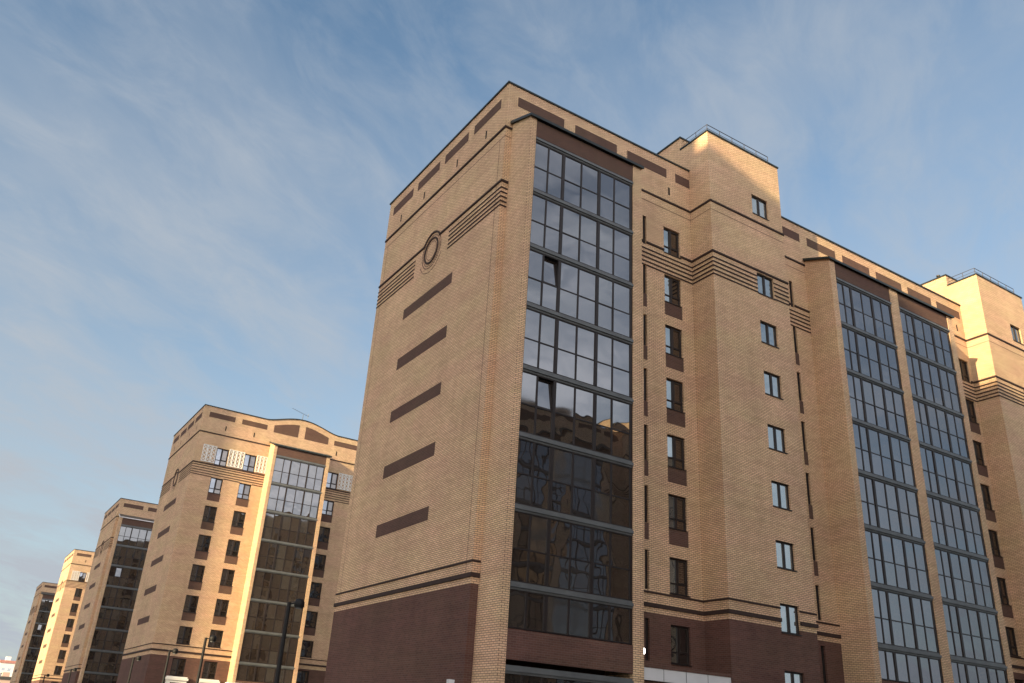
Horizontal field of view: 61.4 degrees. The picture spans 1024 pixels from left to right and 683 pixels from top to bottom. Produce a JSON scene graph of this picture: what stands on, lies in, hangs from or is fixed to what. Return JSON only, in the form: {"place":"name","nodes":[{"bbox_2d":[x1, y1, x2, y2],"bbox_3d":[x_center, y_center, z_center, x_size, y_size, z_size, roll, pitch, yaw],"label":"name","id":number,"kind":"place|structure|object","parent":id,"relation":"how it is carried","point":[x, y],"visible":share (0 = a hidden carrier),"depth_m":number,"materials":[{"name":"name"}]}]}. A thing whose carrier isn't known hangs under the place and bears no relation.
{"place":"outdoors","nodes":[
{"label":"outdoors","id":0,"kind":"place"},
{"bbox_2d":[0,672,10,682],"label":"tower block","id":1,"kind":"structure","parent":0,"point":[5,677],"depth_m":483.90,"materials":[{"name":"white concrete"}]},
{"bbox_2d":[0,656,15,676],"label":"tower block","id":2,"kind":"structure","parent":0,"point":[7,664],"depth_m":535.37,"materials":[{"name":"white concrete"}]},
{"bbox_2d":[10,582,57,682],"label":"apartment building","id":3,"kind":"structure","parent":0,"point":[32,638],"depth_m":221.50,"materials":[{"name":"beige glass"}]},
{"bbox_2d":[31,549,94,682],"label":"apartment building","id":4,"kind":"structure","parent":0,"point":[62,622],"depth_m":174.49,"materials":[{"name":"beige brick"}]},
{"bbox_2d":[53,666,62,674],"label":"window","id":5,"kind":"structure","parent":4,"relation":"in","point":[57,671],"depth_m":169.82,"materials":[{"name":"grey glass"}]},
{"bbox_2d":[57,650,66,658],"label":"window","id":6,"kind":"structure","parent":4,"relation":"in","point":[62,653],"depth_m":171.07,"materials":[{"name":"grey glass"}]},
{"bbox_2d":[62,634,70,642],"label":"window","id":7,"kind":"structure","parent":4,"relation":"in","point":[66,637],"depth_m":172.32,"materials":[{"name":"grey glass"}]},
{"bbox_2d":[66,619,74,627],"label":"window","id":8,"kind":"structure","parent":4,"relation":"in","point":[70,622],"depth_m":173.55,"materials":[{"name":"grey glass"}]},
{"bbox_2d":[70,603,78,611],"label":"window","id":9,"kind":"structure","parent":4,"relation":"in","point":[74,607],"depth_m":174.82,"materials":[{"name":"grey glass"}]},
{"bbox_2d":[74,588,82,596],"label":"window","id":10,"kind":"structure","parent":4,"relation":"in","point":[78,592],"depth_m":176.09,"materials":[{"name":"grey glass"}]},
{"bbox_2d":[78,572,86,581],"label":"window","id":11,"kind":"structure","parent":4,"relation":"in","point":[82,576],"depth_m":177.40,"materials":[{"name":"grey glass"}]},
{"bbox_2d":[67,668,76,682],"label":"street lamp","id":12,"kind":"object","parent":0,"point":[75,669],"visible":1,"depth_m":97.35,"materials":[{"name":"grey metal"}]},
{"bbox_2d":[61,498,157,682],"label":"apartment building","id":13,"kind":"structure","parent":0,"point":[97,647],"depth_m":129.15,"materials":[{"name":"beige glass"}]},
{"bbox_2d":[127,656,140,682],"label":"street lamp","id":14,"kind":"object","parent":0,"point":[137,658],"visible":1,"depth_m":71.75,"materials":[{"name":"grey metal"}]},
{"bbox_2d":[162,648,177,682],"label":"street lamp","id":15,"kind":"object","parent":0,"point":[174,651],"visible":1,"depth_m":61.85,"materials":[{"name":"grey metal"}]},
{"bbox_2d":[196,635,215,682],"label":"street lamp","id":16,"kind":"object","parent":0,"point":[212,638],"visible":1,"depth_m":50.67,"materials":[{"name":"grey metal"}]},
{"bbox_2d":[116,404,357,682],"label":"apartment building","id":17,"kind":"structure","parent":0,"point":[246,542],"depth_m":89.82,"materials":[{"name":"brick"}]},
{"bbox_2d":[170,658,185,676],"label":"window","id":18,"kind":"structure","parent":17,"relation":"in","point":[178,665],"depth_m":82.70,"materials":[{"name":"grey glass"}]},
{"bbox_2d":[176,626,192,644],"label":"window","id":19,"kind":"structure","parent":17,"relation":"in","point":[184,634],"depth_m":83.92,"materials":[{"name":"grey glass"}]},
{"bbox_2d":[183,595,198,612],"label":"window","id":20,"kind":"structure","parent":17,"relation":"in","point":[191,602],"depth_m":85.16,"materials":[{"name":"grey glass"}]},
{"bbox_2d":[189,564,204,582],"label":"window","id":21,"kind":"structure","parent":17,"relation":"in","point":[197,573],"depth_m":86.44,"materials":[{"name":"grey glass"}]},
{"bbox_2d":[196,534,211,551],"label":"window","id":22,"kind":"structure","parent":17,"relation":"in","point":[203,543],"depth_m":87.67,"materials":[{"name":"grey glass"}]},
{"bbox_2d":[202,505,216,522],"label":"window","id":23,"kind":"structure","parent":17,"relation":"in","point":[209,515],"depth_m":88.93,"materials":[{"name":"grey glass"}]},
{"bbox_2d":[201,661,217,678],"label":"window","id":24,"kind":"structure","parent":17,"relation":"in","point":[209,669],"depth_m":84.13,"materials":[{"name":"grey glass"}]},
{"bbox_2d":[208,477,222,494],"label":"window","id":25,"kind":"structure","parent":17,"relation":"in","point":[215,486],"depth_m":90.19,"materials":[{"name":"grey glass"}]},
{"bbox_2d":[207,630,223,647],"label":"window","id":26,"kind":"structure","parent":17,"relation":"in","point":[219,634],"depth_m":85.41,"materials":[{"name":"grey glass"}]},
{"bbox_2d":[213,599,228,616],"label":"window","id":27,"kind":"structure","parent":17,"relation":"in","point":[221,608],"depth_m":86.60,"materials":[{"name":"grey glass"}]},
{"bbox_2d":[214,448,228,466],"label":"window","id":28,"kind":"structure","parent":17,"relation":"in","point":[221,457],"depth_m":91.50,"materials":[{"name":"grey glass"}]},
{"bbox_2d":[220,569,234,586],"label":"window","id":29,"kind":"structure","parent":17,"relation":"in","point":[227,576],"depth_m":87.84,"materials":[{"name":"grey glass"}]},
{"bbox_2d":[226,539,240,556],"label":"window","id":30,"kind":"structure","parent":17,"relation":"in","point":[233,546],"depth_m":89.10,"materials":[{"name":"grey glass"}]},
{"bbox_2d":[231,511,245,527],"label":"window","id":31,"kind":"structure","parent":17,"relation":"in","point":[238,519],"depth_m":90.37,"materials":[{"name":"grey glass"}]},
{"bbox_2d":[237,483,250,499],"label":"window","id":32,"kind":"structure","parent":17,"relation":"in","point":[244,489],"depth_m":91.61,"materials":[{"name":"grey glass"}]},
{"bbox_2d":[242,454,256,472],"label":"window","id":33,"kind":"structure","parent":17,"relation":"in","point":[249,463],"depth_m":92.94,"materials":[{"name":"grey glass"}]},
{"bbox_2d":[296,670,308,682],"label":"window","id":34,"kind":"structure","parent":17,"relation":"in","point":[302,676],"depth_m":88.70,"materials":[{"name":"grey glass"}]},
{"bbox_2d":[300,640,313,657],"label":"window","id":35,"kind":"structure","parent":17,"relation":"in","point":[307,646],"depth_m":89.86,"materials":[{"name":"grey glass"}]},
{"bbox_2d":[305,611,317,627],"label":"window","id":36,"kind":"structure","parent":17,"relation":"in","point":[311,617],"depth_m":91.10,"materials":[{"name":"grey glass"}]},
{"bbox_2d":[309,582,321,598],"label":"window","id":37,"kind":"structure","parent":17,"relation":"in","point":[315,590],"depth_m":92.35,"materials":[{"name":"grey glass"}]},
{"bbox_2d":[313,554,325,570],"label":"window","id":38,"kind":"structure","parent":17,"relation":"in","point":[319,563],"depth_m":93.60,"materials":[{"name":"grey glass"}]},
{"bbox_2d":[318,526,329,542],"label":"window","id":39,"kind":"structure","parent":17,"relation":"in","point":[323,536],"depth_m":94.86,"materials":[{"name":"grey glass"}]},
{"bbox_2d":[322,500,333,515],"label":"window","id":40,"kind":"structure","parent":17,"relation":"in","point":[327,509],"depth_m":96.10,"materials":[{"name":"grey glass"}]},
{"bbox_2d":[326,472,337,489],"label":"window","id":41,"kind":"structure","parent":17,"relation":"in","point":[332,478],"depth_m":97.42,"materials":[{"name":"grey glass"}]},
{"bbox_2d":[274,599,304,682],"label":"street lamp","id":42,"kind":"object","parent":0,"point":[299,603],"visible":1,"depth_m":33.89,"materials":[{"name":"grey metal"}]},
{"bbox_2d":[0,0,1023,660],"label":"sky","id":43,"kind":"structure","parent":0,"point":[196,196],"materials":[{"name":"blue"}]},
{"bbox_2d":[324,81,1023,682],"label":"apartment building","id":44,"kind":"structure","parent":0,"point":[696,409],"depth_m":43.24,"materials":[{"name":"brick"}]},
{"bbox_2d":[643,264,644,292],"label":"window","id":45,"kind":"structure","parent":44,"relation":"in","point":[643,264],"depth_m":45.34,"materials":[{"name":"black glass"}]},
{"bbox_2d":[643,217,644,243],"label":"window","id":46,"kind":"structure","parent":44,"relation":"in","point":[643,217],"depth_m":46.62,"materials":[{"name":"black glass"}]},
{"bbox_2d":[643,315,645,345],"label":"window","id":47,"kind":"structure","parent":44,"relation":"in","point":[644,317],"depth_m":44.08,"materials":[{"name":"black glass"}]},
{"bbox_2d":[644,369,645,400],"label":"window","id":48,"kind":"structure","parent":44,"relation":"in","point":[644,369],"depth_m":42.82,"materials":[{"name":"black glass"}]},
{"bbox_2d":[644,485,646,522],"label":"window","id":49,"kind":"structure","parent":44,"relation":"in","point":[645,487],"depth_m":40.34,"materials":[{"name":"black glass"}]},
{"bbox_2d":[644,425,646,459],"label":"window","id":50,"kind":"structure","parent":44,"relation":"in","point":[645,439],"depth_m":41.50,"materials":[{"name":"black glass"}]},
{"bbox_2d":[645,618,647,660],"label":"window","id":51,"kind":"structure","parent":44,"relation":"in","point":[646,619],"depth_m":37.76,"materials":[{"name":"black glass"}]},
{"bbox_2d":[645,550,647,588],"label":"window","id":52,"kind":"structure","parent":44,"relation":"in","point":[646,575],"depth_m":38.95,"materials":[{"name":"black glass"}]},
{"bbox_2d":[663,227,680,258],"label":"window","id":53,"kind":"structure","parent":44,"relation":"in","point":[671,246],"depth_m":47.52,"materials":[{"name":"black glass"}]},
{"bbox_2d":[664,275,681,307],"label":"window","id":54,"kind":"structure","parent":44,"relation":"in","point":[672,286],"depth_m":46.27,"materials":[{"name":"black glass"}]},
{"bbox_2d":[665,325,683,358],"bbox_3d":[8.392,0.028,44.887,1.220,1.680,0.220,18,-28,-28],"label":"window","id":55,"kind":"structure","parent":44,"relation":"in","point":[672,336],"depth_m":44.99,"materials":[{"name":"black glass"}]},
{"bbox_2d":[666,378,684,413],"bbox_3d":[8.217,2.744,43.627,1.220,1.680,0.220,18,-28,-28],"label":"window","id":56,"kind":"structure","parent":44,"relation":"in","point":[673,389],"depth_m":43.72,"materials":[{"name":"black glass"}]},
{"bbox_2d":[667,434,686,470],"bbox_3d":[8.041,5.461,42.366,1.220,1.680,0.220,18,-28,-28],"label":"window","id":57,"kind":"structure","parent":44,"relation":"in","point":[675,445],"depth_m":42.47,"materials":[{"name":"black glass"}]},
{"bbox_2d":[668,494,688,532],"bbox_3d":[7.866,8.177,41.105,1.220,1.680,0.220,18,-28,-28],"label":"window","id":58,"kind":"structure","parent":44,"relation":"in","point":[677,512],"depth_m":41.20,"materials":[{"name":"black glass"}]},
{"bbox_2d":[669,557,689,597],"bbox_3d":[7.690,10.894,39.844,1.220,1.680,0.220,18,-28,-28],"label":"window","id":59,"kind":"structure","parent":44,"relation":"in","point":[678,568],"depth_m":39.93,"materials":[{"name":"black glass"}]},
{"bbox_2d":[671,625,691,666],"bbox_3d":[7.515,13.610,38.584,1.220,1.680,0.220,18,-28,-28],"label":"window","id":60,"kind":"structure","parent":44,"relation":"in","point":[679,635],"depth_m":38.67,"materials":[{"name":"black glass"}]},
{"bbox_2d":[751,195,769,220],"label":"window","id":61,"kind":"structure","parent":44,"relation":"in","point":[758,206],"depth_m":50.49,"materials":[{"name":"grey glass"}]},
{"bbox_2d":[757,273,775,299],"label":"window","id":62,"kind":"structure","parent":44,"relation":"in","point":[764,283],"depth_m":48.30,"materials":[{"name":"grey glass"}]},
{"bbox_2d":[760,321,779,348],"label":"window","id":63,"kind":"structure","parent":44,"relation":"in","point":[768,332],"depth_m":47.04,"materials":[{"name":"blue glass"}]},
{"bbox_2d":[764,372,783,399],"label":"window","id":64,"kind":"structure","parent":44,"relation":"in","point":[772,382],"depth_m":45.78,"materials":[{"name":"blue glass"}]},
{"bbox_2d":[767,424,787,453],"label":"window","id":65,"kind":"structure","parent":44,"relation":"in","point":[775,435],"depth_m":44.53,"materials":[{"name":"blue glass"}]},
{"bbox_2d":[771,481,791,510],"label":"window","id":66,"kind":"structure","parent":44,"relation":"in","point":[780,495],"depth_m":43.27,"materials":[{"name":"blue glass"}]},
{"bbox_2d":[775,540,796,571],"bbox_3d":[13.258,10.418,41.910,1.360,1.350,0.220,18,-28,-28],"label":"window","id":67,"kind":"structure","parent":44,"relation":"in","point":[784,551],"depth_m":42.01,"materials":[{"name":"blue glass"}]},
{"bbox_2d":[780,604,801,635],"bbox_3d":[13.084,13.116,40.658,1.360,1.350,0.220,18,-28,-28],"label":"window","id":68,"kind":"structure","parent":44,"relation":"in","point":[789,614],"depth_m":40.76,"materials":[{"name":"blue glass"}]},
{"bbox_2d":[789,282,792,306],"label":"window","id":69,"kind":"structure","parent":44,"relation":"in","point":[790,288],"depth_m":52.12,"materials":[{"name":"black glass"}]},
{"bbox_2d":[785,671,802,682],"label":"window","id":70,"kind":"structure","parent":44,"relation":"in","point":[790,677],"depth_m":39.66,"materials":[{"name":"blue glass"}]},
{"bbox_2d":[793,326,796,352],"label":"window","id":71,"kind":"structure","parent":44,"relation":"in","point":[794,333],"depth_m":50.85,"materials":[{"name":"black glass"}]},
{"bbox_2d":[797,373,800,400],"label":"window","id":72,"kind":"structure","parent":44,"relation":"in","point":[799,391],"depth_m":49.57,"materials":[{"name":"black glass"}]},
{"bbox_2d":[801,422,805,450],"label":"window","id":73,"kind":"structure","parent":44,"relation":"in","point":[802,425],"depth_m":48.31,"materials":[{"name":"black glass"}]},
{"bbox_2d":[806,474,810,504],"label":"window","id":74,"kind":"structure","parent":44,"relation":"in","point":[807,481],"depth_m":47.03,"materials":[{"name":"black glass"}]},
{"bbox_2d":[810,528,815,560],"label":"window","id":75,"kind":"structure","parent":44,"relation":"in","point":[812,538],"depth_m":45.81,"materials":[{"name":"black glass"}]},
{"bbox_2d":[815,585,820,620],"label":"window","id":76,"kind":"structure","parent":44,"relation":"in","point":[817,595],"depth_m":44.51,"materials":[{"name":"black glass"}]},
{"bbox_2d":[821,646,825,682],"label":"window","id":77,"kind":"structure","parent":44,"relation":"in","point":[822,651],"depth_m":43.26,"materials":[{"name":"black glass"}]},
{"bbox_2d":[958,359,971,383],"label":"window","id":78,"kind":"structure","parent":44,"relation":"in","point":[963,366],"depth_m":60.45,"materials":[{"name":"brown glass"}]},
{"bbox_2d":[965,399,979,424],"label":"window","id":79,"kind":"structure","parent":44,"relation":"in","point":[970,405],"depth_m":59.19,"materials":[{"name":"brown glass"}]},
{"bbox_2d":[973,441,986,466],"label":"window","id":80,"kind":"structure","parent":44,"relation":"in","point":[977,446],"depth_m":57.93,"materials":[{"name":"brown glass"}]},
{"bbox_2d":[980,484,993,510],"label":"window","id":81,"kind":"structure","parent":44,"relation":"in","point":[984,489],"depth_m":56.66,"materials":[{"name":"brown glass"}]},
{"bbox_2d":[988,529,1002,557],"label":"window","id":82,"kind":"structure","parent":44,"relation":"in","point":[992,534],"depth_m":55.40,"materials":[{"name":"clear glass"}]},
{"bbox_2d":[996,577,1011,605],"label":"window","id":83,"kind":"structure","parent":44,"relation":"in","point":[1001,583],"depth_m":54.14,"materials":[{"name":"brown glass"}]},
{"bbox_2d":[1005,627,1020,656],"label":"window","id":84,"kind":"structure","parent":44,"relation":"in","point":[1010,634],"depth_m":52.86,"materials":[{"name":"brown glass"}]},
{"bbox_2d":[1010,325,1023,344],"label":"window","id":85,"kind":"structure","parent":44,"relation":"in","point":[1015,332],"depth_m":63.15,"materials":[{"name":"clear glass"}]}
]}

